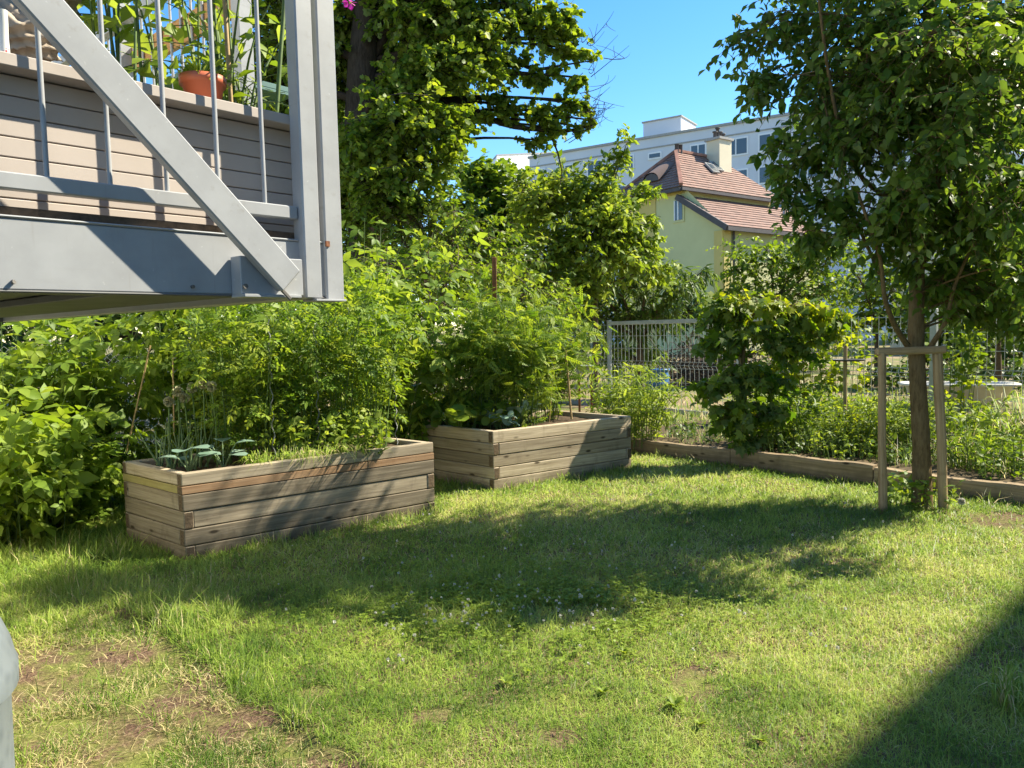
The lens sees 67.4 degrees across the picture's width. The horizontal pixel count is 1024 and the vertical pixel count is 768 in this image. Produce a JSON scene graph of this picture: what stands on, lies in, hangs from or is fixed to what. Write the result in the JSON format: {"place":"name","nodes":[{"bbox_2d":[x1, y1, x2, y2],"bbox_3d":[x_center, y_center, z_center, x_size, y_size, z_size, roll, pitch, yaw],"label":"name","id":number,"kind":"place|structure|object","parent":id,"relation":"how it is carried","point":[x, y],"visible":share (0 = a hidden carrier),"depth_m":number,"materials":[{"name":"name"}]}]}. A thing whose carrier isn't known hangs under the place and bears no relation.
{"place":"outdoors","nodes":[
{"label":"outdoors","id":0,"kind":"place"},
{"bbox_2d":[0,617,18,767],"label":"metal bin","id":1,"kind":"object","parent":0,"point":[9,669],"visible":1,"depth_m":1.76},
{"bbox_2d":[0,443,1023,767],"bbox_3d":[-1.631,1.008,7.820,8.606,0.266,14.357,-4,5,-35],"label":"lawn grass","id":2,"kind":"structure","parent":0,"point":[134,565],"depth_m":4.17,"materials":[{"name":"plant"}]},
{"bbox_2d":[0,332,1023,767],"bbox_3d":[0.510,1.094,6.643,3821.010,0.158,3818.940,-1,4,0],"label":"ground","id":3,"kind":"structure","parent":0,"point":[122,742],"depth_m":3.67,"materials":[{"name":"plant"}]},
{"bbox_2d":[0,317,108,532],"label":"raspberry bush","id":4,"kind":"object","parent":3,"relation":"on","point":[72,378],"visible":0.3,"depth_m":6.11,"materials":[{"name":"green plant"}]},
{"bbox_2d":[0,383,122,553],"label":"raspberry bush","id":5,"kind":"object","parent":3,"relation":"on","point":[25,483],"visible":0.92,"depth_m":5.81,"materials":[{"name":"green plant"}]},
{"bbox_2d":[2,409,150,531],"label":"raspberry bush","id":6,"kind":"object","parent":3,"relation":"on","point":[106,471],"visible":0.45,"depth_m":6.49,"materials":[{"name":"green plant"}]},
{"bbox_2d":[0,316,161,502],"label":"raspberry bush","id":7,"kind":"object","parent":3,"relation":"on","point":[17,329],"visible":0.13,"depth_m":6.80,"materials":[{"name":"green plant"}]},
{"bbox_2d":[0,312,179,507],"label":"raspberry bush","id":8,"kind":"object","parent":3,"relation":"on","point":[66,386],"visible":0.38,"depth_m":6.92,"materials":[{"name":"green plant"}]},
{"bbox_2d":[32,308,277,494],"bbox_3d":[-3.310,0.133,7.708,2.432,2.421,1.718,-3,4,-23],"label":"raspberry bush","id":9,"kind":"object","parent":3,"relation":"on","point":[153,337],"visible":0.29,"depth_m":7.22,"materials":[{"name":"green plant"}]},
{"bbox_2d":[0,205,334,417],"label":"shade tree","id":10,"kind":"object","parent":3,"relation":"on","point":[23,334],"visible":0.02,"depth_m":15.76,"materials":[{"name":"green plant"}]},
{"bbox_2d":[108,302,324,455],"bbox_3d":[-2.839,-0.002,7.555,1.993,2.394,2.158,-4,5,-30],"label":"raspberry bush","id":11,"kind":"object","parent":3,"relation":"on","point":[197,405],"visible":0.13,"depth_m":7.31,"materials":[{"name":"green plant"}]},
{"bbox_2d":[149,290,373,447],"bbox_3d":[-2.375,-0.072,7.626,2.015,2.639,2.010,-2,4,-16],"label":"raspberry bush","id":12,"kind":"object","parent":3,"relation":"on","point":[212,342],"visible":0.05,"depth_m":7.39,"materials":[{"name":"green plant"}]},
{"bbox_2d":[122,435,434,559],"bbox_3d":[-1.895,0.908,6.486,2.322,0.685,0.958,-4,5,-38],"label":"raised bed","id":13,"kind":"object","parent":3,"relation":"on","point":[185,513],"visible":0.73,"depth_m":6.00,"materials":[{"name":"wood"}]},
{"bbox_2d":[134,378,225,469],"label":"onion plants","id":14,"kind":"object","parent":13,"relation":"on","point":[178,393],"visible":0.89,"depth_m":6.04,"materials":[{"name":"green plant"}]},
{"bbox_2d":[159,444,220,471],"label":"kohlrabi plant","id":15,"kind":"object","parent":13,"relation":"on","point":[190,468],"visible":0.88,"depth_m":5.79,"materials":[{"name":"green plant"}]},
{"bbox_2d":[188,437,252,467],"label":"kohlrabi plant","id":16,"kind":"object","parent":13,"relation":"on","point":[232,450],"visible":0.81,"depth_m":5.93,"materials":[{"name":"green plant"}]},
{"bbox_2d":[154,305,295,464],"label":"tomato plant","id":17,"kind":"object","parent":13,"relation":"on","point":[229,403],"visible":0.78,"depth_m":6.13,"materials":[{"name":"green plant"}]},
{"bbox_2d":[173,302,340,457],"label":"tomato plant","id":18,"kind":"object","parent":13,"relation":"on","point":[192,334],"visible":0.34,"depth_m":6.37,"materials":[{"name":"green plant"}]},
{"bbox_2d":[242,448,276,468],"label":"grass tuft","id":19,"kind":"object","parent":13,"relation":"on","point":[264,459],"visible":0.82,"depth_m":5.95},
{"bbox_2d":[199,302,329,458],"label":"tomato plant","id":20,"kind":"object","parent":13,"relation":"on","point":[255,409],"visible":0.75,"depth_m":6.27,"materials":[{"name":"green plant"}]},
{"bbox_2d":[226,300,344,449],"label":"tomato plant","id":21,"kind":"object","parent":13,"relation":"on","point":[303,380],"visible":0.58,"depth_m":6.40,"materials":[{"name":"green plant"}]},
{"bbox_2d":[272,443,308,465],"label":"grass tuft","id":22,"kind":"object","parent":13,"relation":"on","point":[284,455],"visible":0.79,"depth_m":6.09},
{"bbox_2d":[271,407,394,457],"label":"strawberry plant","id":23,"kind":"object","parent":13,"relation":"on","point":[294,436],"visible":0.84,"depth_m":6.41,"materials":[{"name":"green plant"}]},
{"bbox_2d":[295,272,388,437],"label":"tomato plant","id":24,"kind":"object","parent":13,"relation":"on","point":[350,304],"visible":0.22,"depth_m":7.01,"materials":[{"name":"green plant"}]},
{"bbox_2d":[293,266,397,447],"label":"tomato plant","id":25,"kind":"object","parent":13,"relation":"on","point":[340,389],"visible":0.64,"depth_m":6.63,"materials":[{"name":"green plant"}]},
{"bbox_2d":[288,302,428,448],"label":"tomato plant","id":26,"kind":"object","parent":13,"relation":"on","point":[385,365],"visible":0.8,"depth_m":6.82,"materials":[{"name":"green plant"}]},
{"bbox_2d":[205,226,463,440],"bbox_3d":[-1.771,-0.287,7.868,2.670,2.830,2.111,-1,4,0],"label":"raspberry bush","id":27,"kind":"object","parent":3,"relation":"on","point":[427,314],"visible":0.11,"depth_m":7.71,"materials":[{"name":"green plant"}]},
{"bbox_2d":[296,101,478,379],"bbox_3d":[-4.851,-4.381,20.741,7.962,9.279,5.794,-1,4,0],"label":"shade tree","id":28,"kind":"object","parent":3,"relation":"on","point":[346,240],"depth_m":20.17,"materials":[{"name":"green plant"}]},
{"bbox_2d":[288,212,490,441],"bbox_3d":[-1.400,-0.346,8.158,2.374,3.033,1.858,-4,5,-38],"label":"raspberry bush","id":29,"kind":"object","parent":3,"relation":"on","point":[397,284],"visible":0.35,"depth_m":8.16,"materials":[{"name":"green plant"}]},
{"bbox_2d":[152,0,629,390],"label":"maple tree","id":30,"kind":"object","parent":3,"relation":"on","point":[432,65],"visible":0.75,"depth_m":13.00,"materials":[{"name":"green plant"}]},
{"bbox_2d":[345,283,490,439],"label":"raspberry bush","id":31,"kind":"object","parent":3,"relation":"on","point":[412,370],"visible":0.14,"depth_m":8.34,"materials":[{"name":"green plant"}]},
{"bbox_2d":[348,228,515,421],"bbox_3d":[-1.003,-0.544,9.678,2.157,2.982,2.007,-2,4,-13],"label":"flowering shrub","id":32,"kind":"object","parent":3,"relation":"on","point":[422,275],"visible":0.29,"depth_m":9.78,"materials":[{"name":"green plant"}]},
{"bbox_2d":[340,170,558,419],"bbox_3d":[-1.295,-1.362,12.445,4.156,4.242,2.730,-1,4,0],"label":"hedge bush","id":33,"kind":"object","parent":3,"relation":"on","point":[458,229],"visible":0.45,"depth_m":12.43,"materials":[{"name":"green plant"}]},
{"bbox_2d":[400,148,582,309],"bbox_3d":[-0.831,-3.612,23.866,6.170,7.122,3.830,-1,4,0],"label":"lime tree","id":34,"kind":"object","parent":3,"relation":"on","point":[479,179],"visible":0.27,"depth_m":23.26,"materials":[{"name":"green plant"}]},
{"bbox_2d":[83,501,927,719],"bbox_3d":[0.014,1.210,5.149,5.392,0.078,3.902,0,4,18],"label":"clover","id":35,"kind":"object","parent":3,"relation":"on","point":[594,591],"visible":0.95,"depth_m":4.51,"materials":[{"name":"green plant"}]},
{"bbox_2d":[0,374,1023,767],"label":"rough grass","id":36,"kind":"structure","parent":3,"relation":"on","point":[226,604],"depth_m":4.85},
{"bbox_2d":[479,152,549,324],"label":"white block","id":37,"kind":"structure","parent":3,"relation":"on","point":[520,160],"depth_m":105.85,"materials":[{"name":"concrete"}]},
{"bbox_2d":[416,410,630,490],"bbox_3d":[0.146,0.726,8.611,2.111,0.660,1.213,-4,5,-35],"label":"raised bed","id":38,"kind":"object","parent":3,"relation":"on","point":[493,457],"visible":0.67,"depth_m":8.08,"materials":[{"name":"wood"}]},
{"bbox_2d":[398,396,470,426],"bbox_3d":[-0.853,0.319,8.448,0.876,0.384,0.740,-1,4,0],"label":"leafy vegetable","id":39,"kind":"object","parent":38,"relation":"on","point":[434,413],"visible":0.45,"depth_m":8.25,"materials":[{"name":"green plant"}]},
{"bbox_2d":[417,397,486,427],"bbox_3d":[-0.520,0.331,8.164,0.724,0.332,0.918,-4,5,-37],"label":"leafy vegetable","id":40,"kind":"object","parent":38,"relation":"on","point":[454,413],"visible":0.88,"depth_m":8.04,"materials":[{"name":"green plant"}]},
{"bbox_2d":[409,283,537,426],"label":"feathery plant","id":41,"kind":"object","parent":38,"relation":"on","point":[452,390],"visible":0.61,"depth_m":8.26,"materials":[{"name":"green plant"}]},
{"bbox_2d":[432,312,557,427],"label":"feathery plant","id":42,"kind":"object","parent":38,"relation":"on","point":[490,397],"visible":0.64,"depth_m":8.23,"materials":[{"name":"green plant"}]},
{"bbox_2d":[471,399,533,428],"bbox_3d":[-0.104,0.344,8.181,0.611,0.322,0.572,-1,4,10],"label":"leafy vegetable","id":43,"kind":"object","parent":38,"relation":"on","point":[485,420],"visible":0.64,"depth_m":8.10,"materials":[{"name":"green plant"}]},
{"bbox_2d":[446,267,560,411],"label":"feathery plant","id":44,"kind":"object","parent":38,"relation":"on","point":[472,307],"visible":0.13,"depth_m":8.63,"materials":[{"name":"green plant"}]},
{"bbox_2d":[426,287,581,427],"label":"feathery plant","id":45,"kind":"object","parent":38,"relation":"on","point":[539,357],"visible":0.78,"depth_m":8.19,"materials":[{"name":"green plant"}]},
{"bbox_2d":[480,400,540,429],"bbox_3d":[-0.107,0.323,8.218,0.714,0.320,0.594,1,5,33],"label":"leafy vegetable","id":46,"kind":"object","parent":38,"relation":"on","point":[507,421],"visible":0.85,"depth_m":8.06,"materials":[{"name":"green plant"}]},
{"bbox_2d":[505,283,616,421],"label":"feathery plant","id":47,"kind":"object","parent":38,"relation":"on","point":[570,367],"visible":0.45,"depth_m":8.85,"materials":[{"name":"green plant"}]},
{"bbox_2d":[470,248,593,402],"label":"elder bush","id":48,"kind":"object","parent":3,"relation":"on","point":[513,273],"visible":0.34,"depth_m":10.99,"materials":[{"name":"green plant"}]},
{"bbox_2d":[455,263,642,382],"bbox_3d":[1.317,-1.577,20.194,6.000,3.743,3.657,-3,4,-24],"label":"backdrop tree","id":49,"kind":"object","parent":3,"relation":"on","point":[590,348],"visible":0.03,"depth_m":20.23,"materials":[{"name":"green plant"}]},
{"bbox_2d":[485,122,687,406],"bbox_3d":[1.455,-2.313,15.068,4.211,5.647,2.494,-1,4,0],"label":"cherry tree","id":50,"kind":"object","parent":3,"relation":"on","point":[611,224],"visible":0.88,"depth_m":14.91,"materials":[{"name":"green plant"}]},
{"bbox_2d":[278,484,932,673],"bbox_3d":[0.699,1.154,5.361,4.635,0.075,4.098,-1,4,0],"label":"clover flower","id":51,"kind":"object","parent":3,"relation":"on","point":[557,608],"visible":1,"depth_m":4.30,"materials":[{"name":"white plant"}]},
{"bbox_2d":[555,258,720,396],"bbox_3d":[2.881,-1.301,16.848,3.880,3.317,2.326,-1,4,0],"label":"peach tree","id":52,"kind":"object","parent":3,"relation":"on","point":[664,305],"visible":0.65,"depth_m":16.87,"materials":[{"name":"green plant"}]},
{"bbox_2d":[630,438,731,464],"bbox_3d":[1.983,0.822,9.438,0.121,0.215,1.680,-5,5,-40],"label":"edging timber","id":53,"kind":"object","parent":3,"relation":"on","point":[711,454],"visible":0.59,"depth_m":9.25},
{"bbox_2d":[600,327,831,386],"bbox_3d":[5.465,-0.626,21.266,6.704,2.580,4.200,-2,4,-15],"label":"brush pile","id":54,"kind":"object","parent":3,"relation":"on","point":[689,378],"visible":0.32,"depth_m":21.05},
{"bbox_2d":[619,127,831,354],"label":"yellow house","id":55,"kind":"structure","parent":3,"relation":"on","point":[714,196],"depth_m":42.98,"materials":[{"name":"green paint"}]},
{"bbox_2d":[673,199,684,222],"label":"window","id":56,"kind":"structure","parent":55,"relation":"in","point":[678,208],"depth_m":42.27,"materials":[{"name":"white glass"}]},
{"bbox_2d":[658,286,870,368],"bbox_3d":[8.503,-1.843,25.862,7.600,2.993,4.212,-1,4,0],"label":"background tree","id":57,"kind":"object","parent":3,"relation":"on","point":[690,310],"visible":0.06,"depth_m":25.73,"materials":[{"name":"green plant"}]},
{"bbox_2d":[527,112,1023,342],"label":"apartment block","id":58,"kind":"structure","parent":3,"relation":"on","point":[659,139],"depth_m":74.89,"materials":[{"name":"paint"}]},
{"bbox_2d":[731,136,748,156],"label":"window","id":59,"kind":"structure","parent":58,"relation":"in","point":[740,145],"depth_m":72.50,"materials":[{"name":"white glass"}]},
{"bbox_2d":[533,309,1023,442],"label":"fence","id":60,"kind":"object","parent":3,"relation":"on","point":[932,332],"visible":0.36,"depth_m":13.48,"materials":[{"name":"metal"}]},
{"bbox_2d":[751,297,891,411],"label":"fence vine","id":61,"kind":"object","parent":60,"relation":"attached to","point":[829,379],"visible":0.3,"depth_m":11.37,"materials":[{"name":"green plant"}]},
{"bbox_2d":[903,321,997,439],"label":"fence vine","id":62,"kind":"object","parent":60,"relation":"attached to","point":[970,364],"visible":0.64,"depth_m":9.82,"materials":[{"name":"green plant"}]},
{"bbox_2d":[693,221,873,360],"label":"round bush","id":63,"kind":"object","parent":3,"relation":"on","point":[775,261],"visible":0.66,"depth_m":20.53,"materials":[{"name":"green plant"}]},
{"bbox_2d":[730,448,877,483],"bbox_3d":[3.053,0.867,8.174,0.116,0.212,1.618,-5,5,-40],"label":"edging timber","id":64,"kind":"object","parent":3,"relation":"on","point":[825,468],"visible":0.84,"depth_m":8.04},
{"bbox_2d":[631,420,1023,483],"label":"border soil","id":65,"kind":"structure","parent":3,"relation":"on","point":[960,472],"depth_m":8.32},
{"bbox_2d":[569,356,693,447],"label":"border shrub","id":66,"kind":"object","parent":65,"relation":"on","point":[641,400],"visible":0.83,"depth_m":9.73,"materials":[{"name":"green plant"}]},
{"bbox_2d":[666,413,757,443],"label":"border shrub","id":67,"kind":"object","parent":65,"relation":"on","point":[692,430],"visible":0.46,"depth_m":9.85,"materials":[{"name":"green plant"}]},
{"bbox_2d":[683,289,856,458],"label":"grape vine","id":68,"kind":"object","parent":65,"relation":"on","point":[780,316],"visible":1,"depth_m":8.62,"materials":[{"name":"green plant"}]},
{"bbox_2d":[725,382,841,450],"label":"border shrub","id":69,"kind":"object","parent":65,"relation":"on","point":[801,412],"visible":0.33,"depth_m":9.02,"materials":[{"name":"green plant"}]},
{"bbox_2d":[758,422,856,457],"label":"border shrub","id":70,"kind":"object","parent":65,"relation":"on","point":[781,441],"visible":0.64,"depth_m":8.62,"materials":[{"name":"green plant"}]},
{"bbox_2d":[793,425,874,460],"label":"border shrub","id":71,"kind":"object","parent":65,"relation":"on","point":[814,439],"visible":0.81,"depth_m":8.26,"materials":[{"name":"green plant"}]},
{"bbox_2d":[794,388,876,431],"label":"border shrub","id":72,"kind":"object","parent":65,"relation":"on","point":[831,398],"visible":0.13,"depth_m":9.75,"materials":[{"name":"green plant"}]},
{"bbox_2d":[831,343,865,437],"bbox_3d":[4.117,0.159,9.401,0.390,1.385,0.390,-1,4,0],"label":"bird table","id":73,"kind":"object","parent":65,"relation":"on","point":[844,360],"visible":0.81,"depth_m":9.37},
{"bbox_2d":[810,397,908,456],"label":"border shrub","id":74,"kind":"object","parent":65,"relation":"on","point":[852,424],"visible":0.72,"depth_m":8.52,"materials":[{"name":"green plant"}]},
{"bbox_2d":[828,389,906,435],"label":"border shrub","id":75,"kind":"object","parent":65,"relation":"on","point":[840,401],"visible":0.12,"depth_m":9.80,"materials":[{"name":"green plant"}]},
{"bbox_2d":[835,431,956,466],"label":"border shrub","id":76,"kind":"object","parent":65,"relation":"on","point":[889,456],"visible":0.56,"depth_m":8.03,"materials":[{"name":"green plant"}]},
{"bbox_2d":[851,388,949,452],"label":"border shrub","id":77,"kind":"object","parent":65,"relation":"on","point":[902,434],"visible":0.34,"depth_m":8.53,"materials":[{"name":"green plant"}]},
{"bbox_2d":[900,386,1023,455],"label":"border shrub","id":78,"kind":"object","parent":65,"relation":"on","point":[975,412],"visible":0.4,"depth_m":8.17,"materials":[{"name":"green plant"}]},
{"bbox_2d":[908,404,1023,451],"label":"border shrub","id":79,"kind":"object","parent":65,"relation":"on","point":[956,427],"visible":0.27,"depth_m":8.49,"materials":[{"name":"green plant"}]},
{"bbox_2d":[929,416,1023,473],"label":"border shrub","id":80,"kind":"object","parent":65,"relation":"on","point":[968,436],"visible":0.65,"depth_m":7.40,"materials":[{"name":"green plant"}]},
{"bbox_2d":[932,421,1022,469],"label":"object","id":81,"kind":"object","parent":65,"relation":"on","point":[957,454],"depth_m":7.56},
{"bbox_2d":[952,384,1023,453],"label":"ornamental grass","id":82,"kind":"object","parent":65,"relation":"on","point":[1018,409],"depth_m":8.38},
{"bbox_2d":[968,435,1023,479],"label":"border shrub","id":83,"kind":"object","parent":65,"relation":"on","point":[984,460],"visible":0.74,"depth_m":7.08,"materials":[{"name":"green plant"}]},
{"bbox_2d":[698,0,1023,508],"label":"young tree","id":84,"kind":"object","parent":3,"relation":"on","point":[943,91],"visible":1,"depth_m":5.93,"materials":[{"name":"green plant"}]},
{"bbox_2d":[801,254,926,386],"bbox_3d":[9.113,-1.587,19.105,2.822,3.290,3.012,-4,5,-36],"label":"background tree","id":85,"kind":"object","parent":3,"relation":"on","point":[870,305],"visible":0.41,"depth_m":18.93,"materials":[{"name":"green plant"}]},
{"bbox_2d":[874,469,931,507],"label":"tree sprouts","id":86,"kind":"object","parent":3,"relation":"on","point":[904,491],"visible":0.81,"depth_m":6.64,"materials":[{"name":"green plant"}]},
{"bbox_2d":[875,346,947,511],"bbox_3d":[3.356,0.431,6.455,0.621,1.492,0.119,-1,4,0],"label":"tree guard","id":87,"kind":"object","parent":3,"relation":"on","point":[936,352],"visible":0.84,"depth_m":6.42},
{"bbox_2d":[898,473,963,509],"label":"tree sprouts","id":88,"kind":"object","parent":3,"relation":"on","point":[922,488],"visible":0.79,"depth_m":6.45,"materials":[{"name":"green plant"}]},
{"bbox_2d":[858,288,1023,394],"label":"background tree","id":89,"kind":"object","parent":3,"relation":"on","point":[1018,369],"visible":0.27,"depth_m":17.67,"materials":[{"name":"green plant"}]},
{"bbox_2d":[874,467,1023,503],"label":"edging timber","id":90,"kind":"object","parent":3,"relation":"on","point":[978,487],"visible":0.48,"depth_m":6.80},
{"bbox_2d":[892,244,1023,380],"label":"background tree","id":91,"kind":"object","parent":3,"relation":"on","point":[998,347],"visible":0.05,"depth_m":14.88,"materials":[{"name":"green plant"}]},
{"bbox_2d":[959,650,1023,722],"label":"shade plant","id":92,"kind":"object","parent":3,"relation":"on","point":[1008,694],"visible":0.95,"depth_m":3.18,"materials":[{"name":"green plant"}]},
{"bbox_3d":[-7.873,-2.644,3.081,9.130,9.200,9.219,-1,4,0],"label":"balcony house","id":93,"kind":"object","parent":3,"relation":"on","visible":0},
{"bbox_2d":[51,0,288,107],"bbox_3d":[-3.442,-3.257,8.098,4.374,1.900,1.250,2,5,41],"label":"potted plant","id":94,"kind":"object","parent":93,"relation":"attached to","point":[242,27],"depth_m":7.09,"materials":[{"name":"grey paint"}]},
{"bbox_2d":[0,0,345,321],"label":"balcony","id":95,"kind":"structure","parent":93,"relation":"attached to","point":[57,264],"depth_m":1.92,"materials":[{"name":"grey paint"}]},
{"bbox_2d":[0,51,293,232],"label":"planter box","id":96,"kind":"object","parent":95,"relation":"on","point":[75,123],"visible":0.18,"depth_m":1.88,"materials":[{"name":"wood"}]},
{"bbox_2d":[0,8,9,52],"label":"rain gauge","id":97,"kind":"object","parent":96,"relation":"on","point":[4,38],"visible":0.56,"depth_m":1.70,"materials":[{"name":"white plastic"}]},
{"bbox_2d":[0,0,81,61],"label":"laundry bundle","id":98,"kind":"object","parent":96,"relation":"on","point":[21,34],"visible":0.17,"depth_m":1.83,"materials":[{"name":"beige fabric"}]},
{"bbox_2d":[76,0,193,81],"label":"balcony plant","id":99,"kind":"object","parent":96,"relation":"in","point":[115,21],"visible":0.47,"depth_m":2.03,"materials":[{"name":"green plant"}]},
{"bbox_2d":[77,0,251,103],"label":"balcony plant","id":100,"kind":"object","parent":96,"relation":"in","point":[168,80],"visible":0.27,"depth_m":2.34,"materials":[{"name":"green plant"}]},
{"bbox_2d":[176,53,233,99],"bbox_3d":[-0.838,-0.818,2.096,0.154,0.131,0.160,-2,4,-16],"label":"flower pot","id":101,"kind":"object","parent":96,"relation":"on","point":[195,79],"visible":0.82,"depth_m":2.05,"materials":[{"name":"ceramic"}]},
{"bbox_2d":[127,0,287,106],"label":"balcony plant","id":102,"kind":"object","parent":96,"relation":"in","point":[219,46],"visible":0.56,"depth_m":2.26,"materials":[{"name":"green plant"}]},
{"bbox_2d":[152,52,288,112],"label":"balcony plant","id":103,"kind":"object","parent":96,"relation":"in","point":[246,101],"visible":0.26,"depth_m":2.30,"materials":[{"name":"green plant"}]},
{"bbox_2d":[222,0,232,101],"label":"plant cane","id":104,"kind":"object","parent":96,"relation":"in","point":[227,46],"visible":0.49,"depth_m":2.21,"materials":[{"name":"brown wood"}]},
{"bbox_2d":[274,0,284,111],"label":"plant cane","id":105,"kind":"object","parent":96,"relation":"in","point":[280,56],"visible":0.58,"depth_m":2.26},
{"bbox_2d":[2,0,1021,341],"label":"sky","id":106,"kind":"structure","parent":0,"point":[668,43],"materials":[{"name":"blue"}]},
{"bbox_2d":[898,381,1021,412],"bbox_3d":[7.394,0.258,12.761,1.753,0.570,0.800,0,4,20],"label":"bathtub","id":107,"kind":"object","parent":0,"point":[984,393],"visible":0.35,"depth_m":12.38,"materials":[{"name":"ceramic"}]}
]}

